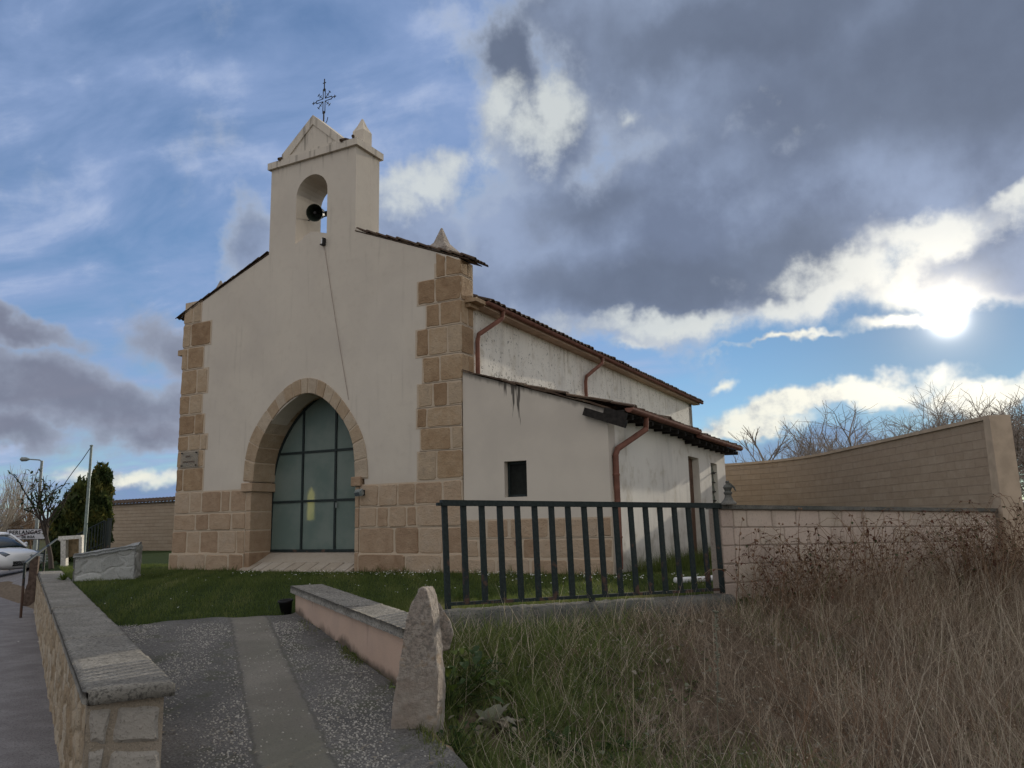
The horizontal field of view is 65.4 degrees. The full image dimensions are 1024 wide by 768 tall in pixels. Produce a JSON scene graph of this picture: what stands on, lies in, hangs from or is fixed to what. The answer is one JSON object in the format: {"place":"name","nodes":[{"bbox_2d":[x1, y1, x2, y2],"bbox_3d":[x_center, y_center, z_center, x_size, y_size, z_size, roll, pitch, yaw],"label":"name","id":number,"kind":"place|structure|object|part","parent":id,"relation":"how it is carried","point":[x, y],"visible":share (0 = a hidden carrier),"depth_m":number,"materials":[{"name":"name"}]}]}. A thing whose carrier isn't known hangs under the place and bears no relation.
{"place":"outdoors","nodes":[
{"label":"outdoors","id":0,"kind":"place"},
{"bbox_2d":[0,569,59,767],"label":"pavement","id":1,"kind":"structure","parent":0,"point":[27,736],"depth_m":8.04,"materials":[{"name":"grey concrete"}]},
{"bbox_2d":[23,556,39,605],"bbox_3d":[-10.790,4.432,17.844,0.309,1.136,0.145,1,-10,-12],"label":"wooden post","id":2,"kind":"object","parent":1,"relation":"on","point":[29,596],"visible":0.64,"depth_m":17.80,"materials":[{"name":"brown wood"}]},
{"bbox_2d":[19,538,57,617],"bbox_3d":[-11.478,4.569,19.657,0.085,1.513,9.511,3,-11,-25],"label":"handrail","id":3,"kind":"object","parent":1,"relation":"on","point":[24,572],"visible":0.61,"depth_m":15.49,"materials":[{"name":"metal"}]},
{"bbox_2d":[119,613,467,767],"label":"driveway","id":4,"kind":"structure","parent":0,"point":[201,696],"depth_m":5.84,"materials":[{"name":"grey gravel"}]},
{"bbox_2d":[298,618,459,767],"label":"edge grass","id":5,"kind":"structure","parent":4,"relation":"on","point":[353,656],"depth_m":5.13,"materials":[{"name":"green plant"}]},
{"bbox_2d":[0,539,1023,767],"bbox_3d":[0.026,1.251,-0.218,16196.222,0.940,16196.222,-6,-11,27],"label":"ground","id":6,"kind":"structure","parent":0,"point":[9,590],"depth_m":7.44,"materials":[{"name":"green plant"}]},
{"bbox_2d":[0,474,41,531],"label":"bare tree","id":7,"kind":"object","parent":6,"relation":"on","point":[11,514],"visible":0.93,"depth_m":35.45,"materials":[{"name":"brown plant"}]},
{"bbox_2d":[0,532,42,569],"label":"parked car","id":8,"kind":"object","parent":6,"relation":"on","point":[14,554],"visible":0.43,"depth_m":26.71,"materials":[{"name":"white paint"}]},
{"bbox_3d":[-18.499,5.457,27.625,3.100,0.610,1.400,-5,-11,21],"label":"window glass","id":9,"kind":"part","parent":8,"relation":"part of","materials":[{"name":"grey glass"}]},
{"bbox_2d":[1,484,46,542],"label":"bare tree","id":10,"kind":"object","parent":6,"relation":"on","point":[30,516],"visible":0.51,"depth_m":39.61,"materials":[{"name":"brown plant"}]},
{"bbox_2d":[0,466,49,531],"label":"bare tree","id":11,"kind":"object","parent":6,"relation":"on","point":[17,489],"visible":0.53,"depth_m":41.63,"materials":[{"name":"brown plant"}]},
{"bbox_2d":[6,529,44,570],"bbox_3d":[-18.272,6.393,29.871,1.470,1.901,0.058,-1,-10,0],"label":"town sign","id":12,"kind":"object","parent":6,"relation":"on","point":[26,534],"visible":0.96,"depth_m":29.98,"materials":[{"name":"grey metal"}]},
{"bbox_2d":[19,495,40,549],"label":"bare tree","id":13,"kind":"object","parent":6,"relation":"on","point":[23,523],"visible":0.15,"depth_m":45.25,"materials":[{"name":"brown plant"}]},
{"bbox_2d":[20,457,42,549],"bbox_3d":[-22.825,6.095,37.575,1.146,5.318,0.220,-1,-10,-2],"label":"street lamp","id":14,"kind":"object","parent":6,"relation":"on","point":[35,542],"visible":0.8,"depth_m":37.77,"materials":[{"name":"grey metal"}]},
{"bbox_2d":[30,554,47,562],"bbox_3d":[-15.392,5.690,26.000,0.657,0.290,0.091,-1,-10,0],"label":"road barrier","id":15,"kind":"object","parent":6,"relation":"on","point":[41,557],"visible":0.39,"depth_m":25.99,"materials":[{"name":"grey metal"}]},
{"bbox_2d":[7,468,78,568],"bbox_3d":[-14.934,4.320,25.470,1.540,3.129,1.936,-1,-10,1],"label":"pollard tree","id":16,"kind":"object","parent":6,"relation":"on","point":[44,523],"visible":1,"depth_m":25.12,"materials":[{"name":"brown plant"}]},
{"bbox_2d":[42,472,87,562],"bbox_3d":[-15.372,4.851,28.123,2.228,3.469,1.749,-6,-11,27],"label":"conifer","id":17,"kind":"object","parent":6,"relation":"on","point":[68,521],"visible":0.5,"depth_m":27.66,"materials":[{"name":"green plant"}]},
{"bbox_2d":[58,535,83,565],"bbox_3d":[-11.046,4.202,20.015,0.617,0.803,0.318,-1,-10,1],"label":"white frame","id":18,"kind":"object","parent":6,"relation":"on","point":[71,545],"visible":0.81,"depth_m":19.95,"materials":[{"name":"paint"}]},
{"bbox_2d":[50,445,92,551],"bbox_3d":[-13.853,3.805,24.800,3.424,3.580,0.136,-10,-13,42],"label":"mast","id":19,"kind":"object","parent":6,"relation":"on","point":[87,498],"visible":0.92,"depth_m":23.74,"materials":[{"name":"grey metal"}]},
{"bbox_2d":[76,520,104,551],"bbox_3d":[-12.879,4.762,24.320,1.294,1.174,0.044,-6,-11,26],"label":"railing","id":20,"kind":"object","parent":6,"relation":"on","point":[94,546],"visible":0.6,"depth_m":24.21,"materials":[{"name":"black metal"}]},
{"bbox_2d":[79,461,115,551],"bbox_3d":[-14.398,4.495,27.727,1.245,3.713,1.169,-6,-11,27],"label":"conifer","id":21,"kind":"object","parent":6,"relation":"on","point":[102,491],"visible":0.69,"depth_m":27.53,"materials":[{"name":"green plant"}]},
{"bbox_2d":[34,571,174,767],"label":"stone wall","id":22,"kind":"structure","parent":6,"relation":"on","point":[110,685],"depth_m":4.66,"materials":[{"name":"grey stone"}]},
{"bbox_2d":[58,573,69,579],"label":"weed clump","id":23,"kind":"object","parent":22,"relation":"on","point":[65,576],"visible":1,"depth_m":13.14,"materials":[{"name":"green plant"}]},
{"bbox_2d":[101,518,112,548],"bbox_3d":[-12.275,4.545,24.133,0.355,0.945,0.120,-6,-11,27],"label":"gate post","id":24,"kind":"object","parent":6,"relation":"on","point":[108,531],"visible":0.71,"depth_m":24.09,"materials":[{"name":"grey metal"}]},
{"bbox_2d":[72,542,142,581],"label":"masonry block","id":25,"kind":"structure","parent":6,"relation":"on","point":[114,563],"depth_m":13.23,"materials":[{"name":"grey stone"}]},
{"bbox_2d":[110,496,174,550],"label":"garden wall","id":26,"kind":"structure","parent":6,"relation":"on","point":[148,523],"depth_m":32.09,"materials":[{"name":"brick"}]},
{"bbox_2d":[278,598,292,614],"bbox_3d":[-2.571,2.529,9.040,0.170,0.178,0.171,-6,-11,27],"label":"plant pot","id":27,"kind":"object","parent":6,"relation":"on","point":[285,605],"visible":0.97,"depth_m":9.00,"materials":[{"name":"black plastic"}]},
{"bbox_2d":[18,569,676,641],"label":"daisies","id":28,"kind":"object","parent":6,"relation":"on","point":[423,574],"visible":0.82,"depth_m":12.07,"materials":[{"name":"white plant"}]},
{"bbox_2d":[290,584,408,683],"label":"parapet wall","id":29,"kind":"structure","parent":6,"relation":"on","point":[372,632],"depth_m":7.16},
{"bbox_2d":[58,544,712,625],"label":"grass","id":30,"kind":"structure","parent":6,"relation":"on","point":[671,564],"depth_m":11.18,"materials":[{"name":"green plant"}]},
{"bbox_2d":[391,586,445,739],"bbox_3d":[-0.630,1.947,5.326,0.339,1.178,0.384,-3,-10,9],"label":"boundary stone","id":31,"kind":"object","parent":6,"relation":"on","point":[419,694],"visible":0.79,"depth_m":5.22,"materials":[{"name":"stone"}]},
{"bbox_2d":[418,587,453,650],"bbox_3d":[-0.547,1.674,5.667,0.243,0.473,0.205,1,-10,-12],"label":"leaning stone","id":32,"kind":"object","parent":6,"relation":"on","point":[446,628],"visible":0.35,"depth_m":5.59,"materials":[{"name":"stone"}]},
{"bbox_2d":[389,650,506,711],"bbox_3d":[-0.490,2.155,5.768,0.846,0.415,0.729,3,-11,-22],"label":"leafy plant","id":33,"kind":"object","parent":6,"relation":"on","point":[453,669],"visible":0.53,"depth_m":5.73,"materials":[{"name":"green plant"}]},
{"bbox_2d":[168,115,742,574],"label":"chapel","id":34,"kind":"structure","parent":6,"relation":"on","point":[456,389],"depth_m":15.15,"materials":[{"name":"beige paint"}]},
{"bbox_2d":[270,398,354,551],"bbox_3d":[-3.662,1.702,15.525,2.750,3.070,0.098,-6,-11,27],"label":"glass door","id":35,"kind":"structure","parent":34,"relation":"in","point":[313,498],"depth_m":15.62,"materials":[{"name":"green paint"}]},
{"bbox_2d":[306,204,326,221],"bbox_3d":[-3.832,-3.448,16.299,0.777,0.364,0.503,-2,-10,2],"label":"bell","id":36,"kind":"object","parent":34,"relation":"hanging from","point":[315,212],"visible":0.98,"depth_m":16.25,"materials":[{"name":"black metal"}]},
{"bbox_2d":[312,79,335,121],"bbox_3d":[-3.952,-5.594,16.738,0.640,1.760,0.080,-6,-11,27],"label":"iron cross","id":37,"kind":"object","parent":34,"relation":"on","point":[323,112],"visible":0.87,"depth_m":16.81,"materials":[{"name":"grey metal"}]},
{"bbox_2d":[320,237,348,399],"bbox_3d":[-3.341,-1.387,15.292,0.713,3.498,0.291,-6,-11,27],"label":"hanging wire","id":38,"kind":"object","parent":34,"relation":"attached to","point":[323,241],"visible":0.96,"depth_m":15.43,"materials":[{"name":"white plastic"}]},
{"bbox_2d":[354,489,364,496],"bbox_3d":[-2.718,1.938,14.222,0.146,0.140,0.193,-6,-11,27],"label":"floodlight","id":39,"kind":"object","parent":34,"relation":"attached to","point":[359,492],"visible":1,"depth_m":14.16,"materials":[{"name":"grey metal"}]},
{"bbox_2d":[508,461,526,496],"bbox_3d":[0.120,1.559,13.058,0.410,0.580,0.030,-6,-11,27],"label":"window","id":40,"kind":"structure","parent":34,"relation":"in","point":[517,471],"depth_m":13.08,"materials":[{"name":"black glass"}]},
{"bbox_2d":[688,458,696,554],"bbox_3d":[3.639,2.536,16.477,0.057,2.020,0.822,-6,-11,27],"label":"side door","id":41,"kind":"structure","parent":34,"relation":"in","point":[689,460],"depth_m":16.71,"materials":[{"name":"brown wood"}]},
{"bbox_2d":[711,465,716,502],"bbox_3d":[4.566,2.320,17.969,0.224,1.006,0.570,-6,-11,27],"label":"slatted window","id":42,"kind":"structure","parent":34,"relation":"in","point":[712,472],"depth_m":18.16,"materials":[{"name":"black metal"}]},
{"bbox_2d":[437,721,478,762],"bbox_3d":[-0.366,2.308,5.094,0.338,0.245,0.368,-10,-13,40],"label":"leafy plant","id":43,"kind":"object","parent":6,"relation":"on","point":[455,749],"visible":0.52,"depth_m":5.12,"materials":[{"name":"green plant"}]},
{"bbox_2d":[451,581,474,601],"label":"grass tuft","id":44,"kind":"object","parent":6,"relation":"on","point":[457,596],"visible":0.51,"depth_m":8.86,"materials":[{"name":"green plant"}]},
{"bbox_2d":[456,645,509,691],"bbox_3d":[-0.222,2.165,6.057,0.475,0.357,0.609,1,-10,-12],"label":"leafy plant","id":45,"kind":"object","parent":6,"relation":"on","point":[477,653],"visible":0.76,"depth_m":6.08,"materials":[{"name":"green plant"}]},
{"bbox_2d":[472,703,520,737],"bbox_3d":[-0.147,2.353,5.561,0.377,0.230,0.413,4,-11,-27],"label":"withered rosette","id":46,"kind":"object","parent":6,"relation":"on","point":[487,716],"visible":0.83,"depth_m":5.53,"materials":[{"name":"grey plant"}]},
{"bbox_2d":[0,506,1023,545],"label":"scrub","id":47,"kind":"object","parent":6,"relation":"on","point":[49,532],"depth_m":106.31,"materials":[{"name":"brown plant"}]},
{"bbox_2d":[131,609,947,767],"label":"fallen leaves","id":48,"kind":"object","parent":6,"relation":"on","point":[514,729],"visible":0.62,"depth_m":6.09,"materials":[{"name":"brown plant"}]},
{"bbox_2d":[363,590,718,611],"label":"grass","id":49,"kind":"structure","parent":6,"relation":"on","point":[393,602],"depth_m":8.66,"materials":[{"name":"green plant"}]},
{"bbox_2d":[542,587,564,596],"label":"grass tuft","id":50,"kind":"object","parent":6,"relation":"on","point":[551,592],"visible":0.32,"depth_m":9.32,"materials":[{"name":"green plant"}]},
{"bbox_2d":[538,726,591,765],"bbox_3d":[0.354,2.393,5.272,0.423,0.195,0.392,-6,-11,27],"label":"green rosette","id":51,"kind":"object","parent":6,"relation":"on","point":[559,739],"visible":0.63,"depth_m":5.29,"materials":[{"name":"green plant"}]},
{"bbox_2d":[444,593,735,634],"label":"kerb wall","id":52,"kind":"structure","parent":6,"relation":"on","point":[541,608],"depth_m":7.90,"materials":[{"name":"concrete"}]},
{"bbox_2d":[436,500,724,609],"bbox_3d":[0.839,1.718,8.230,3.450,1.052,0.075,4,-11,-27],"label":"railing","id":53,"kind":"object","parent":52,"relation":"on","point":[534,505],"visible":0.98,"depth_m":8.14,"materials":[{"name":"black metal"}]},
{"bbox_2d":[584,736,642,763],"bbox_3d":[0.643,2.413,5.263,0.425,0.134,0.334,3,-11,-22],"label":"green rosette","id":54,"kind":"object","parent":6,"relation":"on","point":[620,738],"visible":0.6,"depth_m":5.25,"materials":[{"name":"green plant"}]},
{"bbox_2d":[449,618,829,767],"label":"ground weeds","id":55,"kind":"object","parent":6,"relation":"on","point":[539,756],"visible":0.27,"depth_m":5.79,"materials":[{"name":"green plant"}]},
{"bbox_2d":[673,575,712,582],"bbox_3d":[2.482,2.604,10.600,0.689,0.103,0.106,1,-10,-14],"label":"drain pipe","id":56,"kind":"object","parent":6,"relation":"on","point":[687,578],"visible":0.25,"depth_m":10.55,"materials":[{"name":"white plastic"}]},
{"bbox_2d":[389,515,1023,767],"bbox_3d":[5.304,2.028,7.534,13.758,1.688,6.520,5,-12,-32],"label":"dry grass","id":57,"kind":"structure","parent":6,"relation":"on","point":[549,705],"depth_m":6.35,"materials":[{"name":"brown plant"}]},
{"bbox_2d":[735,517,744,613],"bbox_3d":[2.406,1.941,8.414,0.162,1.063,0.056,-4,-10,14],"label":"dry stalk","id":58,"kind":"object","parent":6,"relation":"on","point":[737,563],"visible":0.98,"depth_m":8.43,"materials":[{"name":"brown plant"}]},
{"bbox_2d":[750,528,758,617],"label":"dry stalk","id":59,"kind":"object","parent":6,"relation":"on","point":[756,540],"visible":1,"depth_m":8.33,"materials":[{"name":"brown plant"}]},
{"bbox_2d":[728,420,804,462],"bbox_3d":[12.078,4.375,37.207,3.595,5.293,4.921,-6,-11,27],"label":"bare tree","id":60,"kind":"object","parent":6,"relation":"on","point":[779,447],"visible":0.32,"depth_m":36.91,"materials":[{"name":"brown plant"}]},
{"bbox_2d":[695,552,846,616],"bbox_3d":[2.781,2.167,8.595,1.574,0.681,0.693,-3,-10,12],"label":"bramble","id":61,"kind":"object","parent":6,"relation":"on","point":[767,581],"visible":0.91,"depth_m":8.61,"materials":[{"name":"brown plant"}]},
{"bbox_2d":[522,531,1023,767],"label":"weed seeds","id":62,"kind":"object","parent":6,"relation":"on","point":[852,643],"visible":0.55,"depth_m":7.14,"materials":[{"name":"brown plant"}]},
{"bbox_2d":[775,523,783,613],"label":"dry stalk","id":63,"kind":"object","parent":6,"relation":"on","point":[782,563],"visible":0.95,"depth_m":8.52,"materials":[{"name":"brown plant"}]},
{"bbox_2d":[781,539,788,625],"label":"dry stalk","id":64,"kind":"object","parent":6,"relation":"on","point":[784,578],"visible":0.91,"depth_m":8.26,"materials":[{"name":"brown plant"}]},
{"bbox_2d":[794,507,801,612],"bbox_3d":[3.105,1.925,8.601,0.142,1.186,0.053,1,-10,-12],"label":"dry stalk","id":65,"kind":"object","parent":6,"relation":"on","point":[798,524],"visible":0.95,"depth_m":8.63,"materials":[{"name":"brown plant"}]},
{"bbox_2d":[775,418,845,458],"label":"bare tree","id":66,"kind":"object","parent":6,"relation":"on","point":[802,445],"visible":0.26,"depth_m":59.16,"materials":[{"name":"brown plant"}]},
{"bbox_2d":[734,526,935,612],"bbox_3d":[3.546,2.083,8.997,2.114,0.972,1.013,0,-10,-9],"label":"bramble","id":67,"kind":"object","parent":6,"relation":"on","point":[815,557],"visible":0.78,"depth_m":8.97,"materials":[{"name":"brown plant"}]},
{"bbox_2d":[750,400,926,460],"bbox_3d":[17.206,4.062,39.705,8.174,6.540,10.734,0,-10,-8],"label":"bare tree","id":68,"kind":"object","parent":6,"relation":"on","point":[848,437],"visible":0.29,"depth_m":39.88,"materials":[{"name":"brown plant"}]},
{"bbox_2d":[846,514,852,586],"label":"dry stalk","id":69,"kind":"object","parent":6,"relation":"on","point":[849,528],"visible":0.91,"depth_m":8.85,"materials":[{"name":"brown plant"}]},
{"bbox_2d":[705,505,1001,599],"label":"block wall","id":70,"kind":"structure","parent":6,"relation":"on","point":[759,517],"depth_m":9.71,"materials":[{"name":"concrete"}]},
{"bbox_2d":[721,481,736,504],"bbox_3d":[2.456,1.234,9.067,0.184,0.271,0.179,-6,-11,27],"label":"stone finial","id":71,"kind":"object","parent":70,"relation":"on","point":[728,498],"visible":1,"depth_m":9.03,"materials":[{"name":"stone"}]},
{"bbox_2d":[861,520,867,602],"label":"dry stalk","id":72,"kind":"object","parent":6,"relation":"on","point":[866,534],"visible":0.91,"depth_m":8.95,"materials":[{"name":"brown plant"}]},
{"bbox_2d":[725,415,1023,566],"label":"yard wall","id":73,"kind":"structure","parent":6,"relation":"on","point":[974,460],"depth_m":14.23,"materials":[{"name":"beige brick"}]},
{"bbox_2d":[788,507,979,602],"bbox_3d":[4.211,2.067,9.584,2.753,1.157,1.067,-3,-10,12],"label":"bramble","id":74,"kind":"object","parent":6,"relation":"on","point":[893,543],"visible":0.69,"depth_m":9.54,"materials":[{"name":"brown plant"}]},
{"bbox_2d":[883,521,888,603],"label":"dry stalk","id":75,"kind":"object","parent":6,"relation":"on","point":[886,554],"visible":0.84,"depth_m":9.14,"materials":[{"name":"brown plant"}]},
{"bbox_2d":[862,394,977,439],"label":"bare tree","id":76,"kind":"object","parent":6,"relation":"on","point":[921,418],"visible":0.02,"depth_m":43.20,"materials":[{"name":"brown plant"}]},
{"bbox_2d":[856,382,1023,491],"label":"bare tree","id":77,"kind":"object","parent":6,"relation":"on","point":[926,427],"visible":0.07,"depth_m":32.13,"materials":[{"name":"brown plant"}]},
{"bbox_2d":[861,508,1023,608],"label":"bramble","id":78,"kind":"object","parent":6,"relation":"on","point":[965,545],"visible":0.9,"depth_m":9.73,"materials":[{"name":"brown plant"}]},
{"bbox_2d":[880,383,1023,491],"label":"bare tree","id":79,"kind":"object","parent":6,"relation":"on","point":[1015,400],"visible":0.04,"depth_m":24.01,"materials":[{"name":"brown plant"}]},
{"bbox_2d":[904,493,1023,582],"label":"bramble","id":80,"kind":"object","parent":6,"relation":"on","point":[994,516],"visible":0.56,"depth_m":10.38,"materials":[{"name":"brown plant"}]},
{"bbox_2d":[935,388,1023,505],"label":"bare tree","id":81,"kind":"object","parent":6,"relation":"on","point":[1018,442],"visible":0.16,"depth_m":18.54,"materials":[{"name":"brown plant"}]},
{"bbox_2d":[0,0,1023,521],"label":"sky","id":82,"kind":"structure","parent":0,"point":[766,211],"materials":[{"name":"blue"}]}
]}

